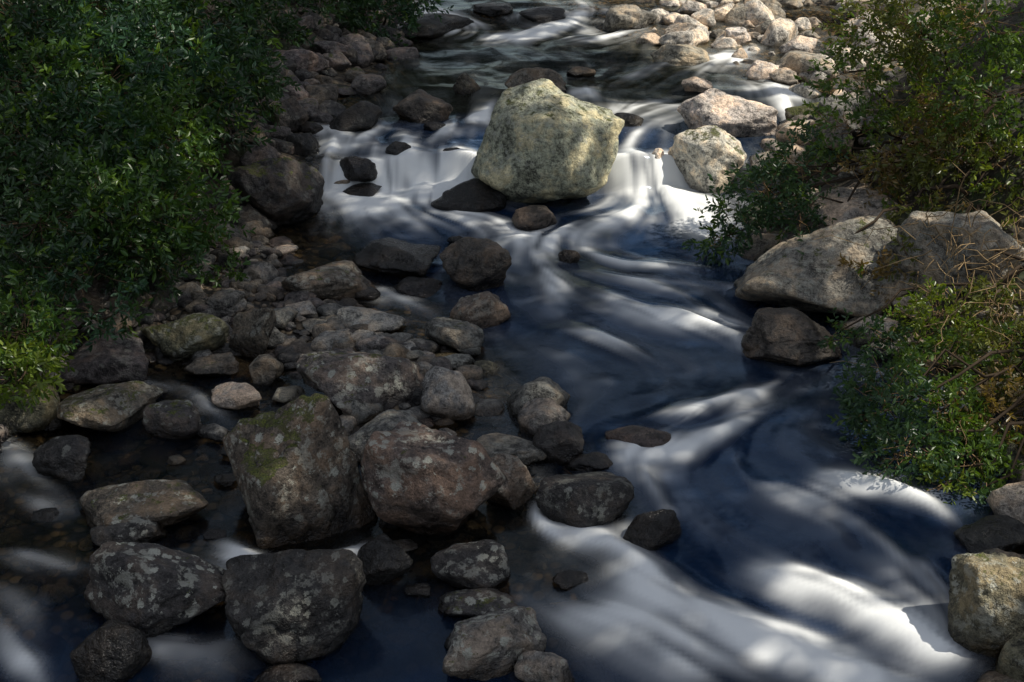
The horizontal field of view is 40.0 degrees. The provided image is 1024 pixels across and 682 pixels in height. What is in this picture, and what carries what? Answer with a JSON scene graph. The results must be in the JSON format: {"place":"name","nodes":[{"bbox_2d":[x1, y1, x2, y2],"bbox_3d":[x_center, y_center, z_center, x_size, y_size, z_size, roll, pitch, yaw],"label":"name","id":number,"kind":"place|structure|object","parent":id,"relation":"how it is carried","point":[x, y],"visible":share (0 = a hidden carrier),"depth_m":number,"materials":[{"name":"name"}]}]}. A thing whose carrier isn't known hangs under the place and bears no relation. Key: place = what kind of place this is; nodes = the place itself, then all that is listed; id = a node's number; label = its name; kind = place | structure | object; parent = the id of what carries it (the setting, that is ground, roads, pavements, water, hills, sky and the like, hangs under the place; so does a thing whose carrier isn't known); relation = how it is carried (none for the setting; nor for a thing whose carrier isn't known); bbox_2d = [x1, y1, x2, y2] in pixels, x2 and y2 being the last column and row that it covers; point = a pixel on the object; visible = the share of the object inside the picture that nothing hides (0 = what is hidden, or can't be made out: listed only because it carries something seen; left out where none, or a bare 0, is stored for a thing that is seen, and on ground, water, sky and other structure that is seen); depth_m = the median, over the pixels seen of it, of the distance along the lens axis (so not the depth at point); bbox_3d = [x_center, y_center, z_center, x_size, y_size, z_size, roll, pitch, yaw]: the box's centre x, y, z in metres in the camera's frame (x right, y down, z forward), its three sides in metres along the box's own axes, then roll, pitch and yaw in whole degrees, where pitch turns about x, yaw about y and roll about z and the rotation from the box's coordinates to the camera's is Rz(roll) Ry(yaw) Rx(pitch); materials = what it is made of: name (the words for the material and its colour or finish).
{"place":"outdoors","nodes":[
{"label":"outdoors","id":0,"kind":"place"},
{"bbox_2d":[0,0,998,681],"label":"river water","id":1,"kind":"structure","parent":0,"point":[802,548],"depth_m":13.81,"materials":[{"name":"liquid"}]},
{"bbox_2d":[0,378,59,435],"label":"river rock","id":2,"kind":"object","parent":1,"relation":"in","point":[15,418],"visible":0.6,"depth_m":13.60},
{"bbox_2d":[31,507,59,522],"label":"river rock","id":3,"kind":"object","parent":1,"relation":"on","point":[46,515],"visible":1,"depth_m":12.22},
{"bbox_2d":[32,435,89,482],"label":"river rock","id":4,"kind":"object","parent":1,"relation":"on","point":[63,458],"visible":1,"depth_m":12.81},
{"bbox_2d":[69,619,151,681],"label":"river rock","id":5,"kind":"object","parent":1,"relation":"in","point":[114,650],"visible":1,"depth_m":10.17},
{"bbox_2d":[57,381,163,431],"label":"boulder","id":6,"kind":"object","parent":1,"relation":"on","point":[118,407],"visible":0.95,"depth_m":13.68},
{"bbox_2d":[90,516,166,545],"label":"river rock","id":7,"kind":"object","parent":1,"relation":"in","point":[139,529],"visible":0.56,"depth_m":11.77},
{"bbox_2d":[198,423,229,441],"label":"river rock","id":8,"kind":"object","parent":1,"relation":"on","point":[215,432],"visible":0.91,"depth_m":13.49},
{"bbox_2d":[211,382,261,409],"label":"river rock","id":9,"kind":"object","parent":1,"relation":"on","point":[233,396],"visible":1,"depth_m":14.06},
{"bbox_2d":[273,306,297,328],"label":"river rock","id":10,"kind":"object","parent":1,"relation":"on","point":[285,315],"visible":0.62,"depth_m":15.75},
{"bbox_2d":[252,662,321,681],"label":"river rock","id":11,"kind":"object","parent":1,"relation":"on","point":[297,672],"visible":0.98,"depth_m":10.42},
{"bbox_2d":[271,385,303,403],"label":"river rock","id":12,"kind":"object","parent":1,"relation":"on","point":[285,395],"visible":0.91,"depth_m":14.30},
{"bbox_2d":[343,182,381,196],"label":"river rock","id":13,"kind":"object","parent":1,"relation":"on","point":[368,189],"visible":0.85,"depth_m":20.09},
{"bbox_2d":[339,156,377,181],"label":"river rock","id":14,"kind":"object","parent":13,"relation":"on","point":[357,169],"visible":1,"depth_m":20.17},
{"bbox_2d":[357,533,412,591],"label":"river rock","id":15,"kind":"object","parent":1,"relation":"in","point":[384,558],"visible":0.85,"depth_m":11.30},
{"bbox_2d":[353,237,440,276],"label":"boulder","id":16,"kind":"object","parent":1,"relation":"on","point":[389,255],"visible":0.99,"depth_m":17.54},
{"bbox_2d":[385,141,410,154],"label":"river rock","id":17,"kind":"object","parent":1,"relation":"on","point":[395,147],"visible":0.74,"depth_m":20.79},
{"bbox_2d":[405,583,430,596],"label":"river rock","id":18,"kind":"object","parent":1,"relation":"on","point":[420,589],"visible":1,"depth_m":11.23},
{"bbox_2d":[393,276,442,297],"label":"river rock","id":19,"kind":"object","parent":1,"relation":"on","point":[415,287],"visible":1,"depth_m":16.85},
{"bbox_2d":[393,89,452,122],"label":"boulder","id":20,"kind":"object","parent":1,"relation":"in","point":[419,106],"visible":0.9,"depth_m":22.61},
{"bbox_2d":[453,72,480,94],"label":"river rock","id":21,"kind":"object","parent":1,"relation":"in","point":[465,83],"visible":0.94,"depth_m":23.89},
{"bbox_2d":[431,178,507,211],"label":"boulder","id":22,"kind":"object","parent":1,"relation":"in","point":[475,195],"visible":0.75,"depth_m":19.65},
{"bbox_2d":[430,539,510,589],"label":"river rock","id":23,"kind":"object","parent":1,"relation":"on","point":[474,564],"visible":0.9,"depth_m":11.25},
{"bbox_2d":[439,237,511,291],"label":"boulder","id":24,"kind":"object","parent":1,"relation":"on","point":[474,264],"visible":0.94,"depth_m":16.83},
{"bbox_2d":[438,588,517,616],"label":"river rock","id":25,"kind":"object","parent":1,"relation":"on","point":[471,602],"visible":0.91,"depth_m":10.98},
{"bbox_2d":[449,291,511,328],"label":"river rock","id":26,"kind":"object","parent":1,"relation":"in","point":[484,309],"visible":0.76,"depth_m":15.93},
{"bbox_2d":[474,360,499,376],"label":"river rock","id":27,"kind":"object","parent":1,"relation":"on","point":[489,368],"visible":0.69,"depth_m":14.90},
{"bbox_2d":[473,2,512,16],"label":"boulder","id":28,"kind":"object","parent":1,"relation":"on","point":[492,9],"visible":1,"depth_m":30.12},
{"bbox_2d":[442,606,546,680],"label":"river rock","id":29,"kind":"object","parent":1,"relation":"on","point":[490,645],"visible":0.91,"depth_m":10.37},
{"bbox_2d":[476,433,546,465],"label":"river rock","id":30,"kind":"object","parent":1,"relation":"on","point":[527,452],"visible":0.73,"depth_m":13.09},
{"bbox_2d":[511,205,556,230],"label":"river rock","id":31,"kind":"object","parent":1,"relation":"on","point":[532,217],"visible":0.94,"depth_m":18.93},
{"bbox_2d":[505,67,565,92],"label":"boulder","id":32,"kind":"object","parent":1,"relation":"in","point":[521,76],"visible":0.46,"depth_m":23.97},
{"bbox_2d":[507,377,569,418],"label":"river rock","id":33,"kind":"object","parent":1,"relation":"on","point":[539,387],"visible":0.64,"depth_m":13.95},
{"bbox_2d":[519,6,565,23],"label":"boulder","id":34,"kind":"object","parent":1,"relation":"on","point":[543,14],"visible":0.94,"depth_m":29.54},
{"bbox_2d":[514,650,573,681],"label":"river rock","id":35,"kind":"object","parent":1,"relation":"on","point":[535,666],"visible":1,"depth_m":10.28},
{"bbox_2d":[517,398,570,440],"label":"river rock","id":36,"kind":"object","parent":1,"relation":"in","point":[534,415],"visible":0.65,"depth_m":13.55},
{"bbox_2d":[471,78,624,202],"bbox_3d":[0.502,-2.774,20.020,2.183,1.791,1.637,0,22,0],"label":"boulder","id":37,"kind":"object","parent":1,"relation":"in","point":[545,140],"visible":0.95,"depth_m":19.51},
{"bbox_2d":[558,250,580,262],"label":"river rock","id":38,"kind":"object","parent":1,"relation":"on","point":[569,256],"visible":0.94,"depth_m":17.70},
{"bbox_2d":[552,570,588,590],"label":"river rock","id":39,"kind":"object","parent":1,"relation":"on","point":[566,580],"visible":1,"depth_m":11.34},
{"bbox_2d":[566,66,595,76],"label":"river rock","id":40,"kind":"object","parent":1,"relation":"on","point":[579,71],"visible":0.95,"depth_m":25.07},
{"bbox_2d":[567,452,612,472],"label":"river rock","id":41,"kind":"object","parent":1,"relation":"on","point":[592,462],"visible":1,"depth_m":12.95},
{"bbox_2d":[614,112,643,126],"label":"river rock","id":42,"kind":"object","parent":1,"relation":"in","point":[632,120],"visible":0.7,"depth_m":22.24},
{"bbox_2d":[605,425,670,446],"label":"river rock","id":43,"kind":"object","parent":1,"relation":"on","point":[641,436],"visible":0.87,"depth_m":13.36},
{"bbox_2d":[623,509,681,550],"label":"river rock","id":44,"kind":"object","parent":1,"relation":"in","point":[654,530],"visible":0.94,"depth_m":11.69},
{"bbox_2d":[650,44,709,65],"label":"boulder","id":45,"kind":"object","parent":1,"relation":"in","point":[682,55],"visible":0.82,"depth_m":25.92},
{"bbox_2d":[681,76,712,91],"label":"river rock","id":46,"kind":"object","parent":1,"relation":"in","point":[695,84],"visible":0.78,"depth_m":23.96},
{"bbox_2d":[668,125,746,193],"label":"boulder","id":47,"kind":"object","parent":1,"relation":"on","point":[700,153],"visible":0.91,"depth_m":20.30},
{"bbox_2d":[677,88,777,138],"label":"boulder","id":48,"kind":"object","parent":1,"relation":"on","point":[735,116],"visible":0.82,"depth_m":21.80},
{"bbox_2d":[741,307,841,365],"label":"boulder","id":49,"kind":"object","parent":1,"relation":"in","point":[792,336],"visible":0.95,"depth_m":15.04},
{"bbox_2d":[785,102,818,119],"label":"boulder","id":50,"kind":"object","parent":1,"relation":"on","point":[791,112],"visible":0.17,"depth_m":22.17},
{"bbox_2d":[953,514,1023,553],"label":"river rock","id":51,"kind":"object","parent":1,"relation":"on","point":[1003,532],"visible":0.91,"depth_m":11.73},
{"bbox_2d":[990,439,1023,476],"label":"river rock","id":52,"kind":"object","parent":1,"relation":"on","point":[1012,446],"visible":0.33,"depth_m":12.88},
{"bbox_2d":[0,0,1023,681],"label":"ground","id":53,"kind":"structure","parent":0,"point":[172,646],"depth_m":13.82,"materials":[{"name":"soil"}]},
{"bbox_2d":[61,334,148,386],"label":"boulder","id":54,"kind":"object","parent":53,"relation":"on","point":[105,361],"visible":0.91,"depth_m":14.63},
{"bbox_2d":[0,208,250,413],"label":"streamside shrub","id":55,"kind":"object","parent":53,"relation":"on","point":[34,353],"visible":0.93,"depth_m":14.20,"materials":[{"name":"green plant"}]},
{"bbox_2d":[0,58,282,292],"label":"streamside shrub","id":56,"kind":"object","parent":53,"relation":"on","point":[91,184],"visible":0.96,"depth_m":16.07,"materials":[{"name":"green plant"}]},
{"bbox_2d":[0,0,301,154],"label":"streamside shrub","id":57,"kind":"object","parent":53,"relation":"on","point":[116,42],"visible":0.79,"depth_m":18.73,"materials":[{"name":"green plant"}]},
{"bbox_2d":[84,541,225,638],"bbox_3d":[-2.747,1.916,11.020,1.222,0.740,1.039,0,22,0],"label":"boulder","id":58,"kind":"object","parent":53,"relation":"on","point":[151,590],"visible":0.96,"depth_m":10.69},
{"bbox_2d":[141,313,228,361],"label":"boulder","id":59,"kind":"object","parent":53,"relation":"on","point":[186,337],"visible":0.89,"depth_m":15.05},
{"bbox_2d":[0,0,429,293],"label":"shore stones","id":60,"kind":"object","parent":53,"relation":"on","point":[322,106],"visible":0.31,"depth_m":23.61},
{"bbox_2d":[279,83,309,99],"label":"river rock","id":61,"kind":"object","parent":60,"relation":"on","point":[301,94],"visible":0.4,"depth_m":22.93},
{"bbox_2d":[229,307,276,360],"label":"river rock","id":62,"kind":"object","parent":53,"relation":"on","point":[251,333],"visible":0.92,"depth_m":15.09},
{"bbox_2d":[242,262,278,283],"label":"river rock","id":63,"kind":"object","parent":53,"relation":"on","point":[266,272],"visible":0.65,"depth_m":17.03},
{"bbox_2d":[61,235,483,435],"bbox_3d":[-2.867,-0.124,15.616,3.450,0.750,6.171,-14,26,-32],"label":"cobble bar","id":64,"kind":"object","parent":53,"relation":"on","point":[333,329],"visible":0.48,"depth_m":15.66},
{"bbox_2d":[184,352,238,375],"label":"river rock","id":65,"kind":"object","parent":64,"relation":"on","point":[223,364],"visible":1,"depth_m":14.77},
{"bbox_2d":[205,289,245,316],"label":"river rock","id":66,"kind":"object","parent":64,"relation":"on","point":[224,302],"visible":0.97,"depth_m":16.04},
{"bbox_2d":[268,326,286,348],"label":"river rock","id":67,"kind":"object","parent":64,"relation":"on","point":[277,337],"visible":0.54,"depth_m":15.39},
{"bbox_2d":[281,260,377,304],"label":"boulder","id":68,"kind":"object","parent":64,"relation":"on","point":[338,280],"visible":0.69,"depth_m":16.48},
{"bbox_2d":[355,335,386,350],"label":"river rock","id":69,"kind":"object","parent":64,"relation":"on","point":[371,343],"visible":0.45,"depth_m":15.18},
{"bbox_2d":[336,306,405,332],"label":"river rock","id":70,"kind":"object","parent":64,"relation":"on","point":[374,320],"visible":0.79,"depth_m":15.84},
{"bbox_2d":[228,157,324,227],"bbox_3d":[-3.117,-1.915,19.172,1.253,1.244,0.896,-20,30,-41],"label":"boulder","id":71,"kind":"object","parent":53,"relation":"on","point":[284,192],"visible":0.87,"depth_m":18.83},
{"bbox_2d":[268,96,308,132],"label":"river rock","id":72,"kind":"object","parent":53,"relation":"on","point":[294,117],"visible":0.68,"depth_m":21.71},
{"bbox_2d":[221,549,365,664],"bbox_3d":[-1.675,2.078,10.800,1.095,0.959,0.931,0,22,0],"label":"boulder","id":73,"kind":"object","parent":53,"relation":"on","point":[289,606],"visible":0.99,"depth_m":10.57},
{"bbox_2d":[270,49,328,72],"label":"boulder","id":74,"kind":"object","parent":53,"relation":"on","point":[309,60],"visible":0.67,"depth_m":24.32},
{"bbox_2d":[223,393,378,552],"bbox_3d":[-1.894,1.148,12.254,1.129,1.565,1.112,-13,25,-28],"label":"boulder","id":75,"kind":"object","parent":53,"relation":"on","point":[294,465],"visible":0.91,"depth_m":11.87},
{"bbox_2d":[286,300,316,316],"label":"river rock","id":76,"kind":"object","parent":53,"relation":"on","point":[304,308],"visible":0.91,"depth_m":15.98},
{"bbox_2d":[285,133,320,158],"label":"river rock","id":77,"kind":"object","parent":53,"relation":"on","point":[305,145],"visible":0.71,"depth_m":20.79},
{"bbox_2d":[298,122,323,137],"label":"river rock","id":78,"kind":"object","parent":53,"relation":"on","point":[314,128],"visible":0.82,"depth_m":21.82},
{"bbox_2d":[311,40,349,54],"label":"river rock","id":79,"kind":"object","parent":53,"relation":"on","point":[322,47],"visible":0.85,"depth_m":25.23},
{"bbox_2d":[222,0,453,47],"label":"overhanging shrub","id":80,"kind":"object","parent":53,"relation":"on","point":[342,8],"visible":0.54,"depth_m":27.39,"materials":[{"name":"green plant"}]},
{"bbox_2d":[327,101,382,137],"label":"boulder","id":81,"kind":"object","parent":53,"relation":"on","point":[353,120],"visible":0.9,"depth_m":21.91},
{"bbox_2d":[295,350,424,414],"bbox_3d":[-1.531,0.398,14.376,1.210,0.706,1.099,-17,27,-36],"label":"boulder","id":82,"kind":"object","parent":53,"relation":"on","point":[342,380],"visible":0.8,"depth_m":14.00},
{"bbox_2d":[342,399,383,425],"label":"river rock","id":83,"kind":"object","parent":53,"relation":"on","point":[363,414],"visible":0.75,"depth_m":13.78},
{"bbox_2d":[350,73,386,96],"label":"river rock","id":84,"kind":"object","parent":53,"relation":"on","point":[366,85],"visible":1,"depth_m":23.89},
{"bbox_2d":[348,409,421,462],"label":"river rock","id":85,"kind":"object","parent":53,"relation":"on","point":[388,420],"visible":0.41,"depth_m":13.25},
{"bbox_2d":[360,421,504,543],"bbox_3d":[-0.701,1.325,12.013,1.205,1.196,0.969,10,24,24],"label":"boulder","id":86,"kind":"object","parent":53,"relation":"on","point":[422,482],"visible":1,"depth_m":11.67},
{"bbox_2d":[400,13,473,38],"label":"boulder","id":87,"kind":"object","parent":53,"relation":"on","point":[431,27],"visible":0.76,"depth_m":28.71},
{"bbox_2d":[420,366,475,424],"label":"river rock","id":88,"kind":"object","parent":53,"relation":"on","point":[446,393],"visible":0.96,"depth_m":13.86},
{"bbox_2d":[425,317,483,353],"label":"river rock","id":89,"kind":"object","parent":53,"relation":"on","point":[455,334],"visible":0.91,"depth_m":15.33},
{"bbox_2d":[444,354,474,370],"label":"river rock","id":90,"kind":"object","parent":53,"relation":"on","point":[457,360],"visible":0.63,"depth_m":14.95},
{"bbox_2d":[0,130,995,681],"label":"riverbed cobbles","id":91,"kind":"object","parent":53,"relation":"on","point":[40,586],"visible":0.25,"depth_m":12.63,"materials":[{"name":"stone"}]},
{"bbox_2d":[0,246,186,462],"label":"bank stones","id":92,"kind":"object","parent":91,"relation":"on","point":[54,427],"visible":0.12,"depth_m":15.46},
{"bbox_2d":[79,479,208,528],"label":"boulder","id":93,"kind":"object","parent":91,"relation":"on","point":[164,503],"visible":0.88,"depth_m":12.09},
{"bbox_2d":[143,399,202,442],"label":"river rock","id":94,"kind":"object","parent":91,"relation":"on","point":[175,421],"visible":1,"depth_m":13.52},
{"bbox_2d":[249,354,283,390],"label":"river rock","id":95,"kind":"object","parent":91,"relation":"on","point":[266,370],"visible":1,"depth_m":14.61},
{"bbox_2d":[355,287,380,302],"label":"river rock","id":96,"kind":"object","parent":91,"relation":"on","point":[369,294],"visible":0.78,"depth_m":16.58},
{"bbox_2d":[475,398,504,417],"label":"river rock","id":97,"kind":"object","parent":91,"relation":"on","point":[488,408],"visible":0.83,"depth_m":14.04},
{"bbox_2d":[532,421,583,467],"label":"river rock","id":98,"kind":"object","parent":91,"relation":"on","point":[560,443],"visible":0.94,"depth_m":13.06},
{"bbox_2d":[535,471,633,527],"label":"river rock","id":99,"kind":"object","parent":91,"relation":"on","point":[587,499],"visible":0.97,"depth_m":12.01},
{"bbox_2d":[487,454,537,516],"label":"river rock","id":100,"kind":"object","parent":53,"relation":"on","point":[516,491],"visible":0.77,"depth_m":12.38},
{"bbox_2d":[624,10,656,29],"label":"boulder","id":101,"kind":"object","parent":53,"relation":"on","point":[643,16],"visible":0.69,"depth_m":29.17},
{"bbox_2d":[677,0,706,12],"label":"river rock","id":102,"kind":"object","parent":53,"relation":"on","point":[691,6],"visible":0.86,"depth_m":30.37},
{"bbox_2d":[723,27,750,45],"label":"river rock","id":103,"kind":"object","parent":53,"relation":"on","point":[740,36],"visible":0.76,"depth_m":27.97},
{"bbox_2d":[746,60,778,82],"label":"river rock","id":104,"kind":"object","parent":53,"relation":"on","point":[759,70],"visible":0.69,"depth_m":24.84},
{"bbox_2d":[778,35,817,54],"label":"river rock","id":105,"kind":"object","parent":53,"relation":"on","point":[803,43],"visible":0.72,"depth_m":27.00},
{"bbox_2d":[789,83,820,97],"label":"river rock","id":106,"kind":"object","parent":53,"relation":"on","point":[801,89],"visible":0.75,"depth_m":23.70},
{"bbox_2d":[603,0,1006,94],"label":"sunlit river stones","id":107,"kind":"object","parent":53,"relation":"on","point":[770,24],"visible":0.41,"depth_m":28.59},
{"bbox_2d":[734,215,914,316],"bbox_3d":[3.752,-0.850,16.560,2.257,1.170,1.918,0,22,0],"label":"boulder","id":108,"kind":"object","parent":53,"relation":"on","point":[816,278],"visible":0.76,"depth_m":16.05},
{"bbox_2d":[681,0,1023,307],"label":"riverside tree branches","id":109,"kind":"object","parent":53,"relation":"on","point":[941,19],"visible":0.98,"depth_m":17.25,"materials":[{"name":"green plant"}]},
{"bbox_2d":[810,187,897,225],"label":"boulder","id":110,"kind":"object","parent":53,"relation":"on","point":[845,210],"visible":0.56,"depth_m":17.56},
{"bbox_2d":[740,71,1023,681],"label":"bank stones","id":111,"kind":"object","parent":53,"relation":"on","point":[1007,499],"visible":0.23,"depth_m":17.98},
{"bbox_2d":[814,146,1023,375],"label":"dry twigs","id":112,"kind":"object","parent":53,"relation":"on","point":[963,262],"visible":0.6,"depth_m":14.10,"materials":[{"name":"brown plant"}]},
{"bbox_2d":[817,248,1023,504],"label":"hanging shrub","id":113,"kind":"object","parent":53,"relation":"on","point":[978,432],"visible":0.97,"depth_m":13.17,"materials":[{"name":"green plant"}]},
{"bbox_2d":[894,210,1023,300],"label":"boulder","id":114,"kind":"object","parent":53,"relation":"on","point":[1000,237],"visible":0.71,"depth_m":15.55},
{"bbox_2d":[948,552,1023,658],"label":"river rock","id":115,"kind":"object","parent":53,"relation":"on","point":[986,608],"visible":0.89,"depth_m":10.49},
{"bbox_2d":[993,630,1023,680],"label":"river rock","id":116,"kind":"object","parent":53,"relation":"on","point":[1010,661],"visible":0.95,"depth_m":10.26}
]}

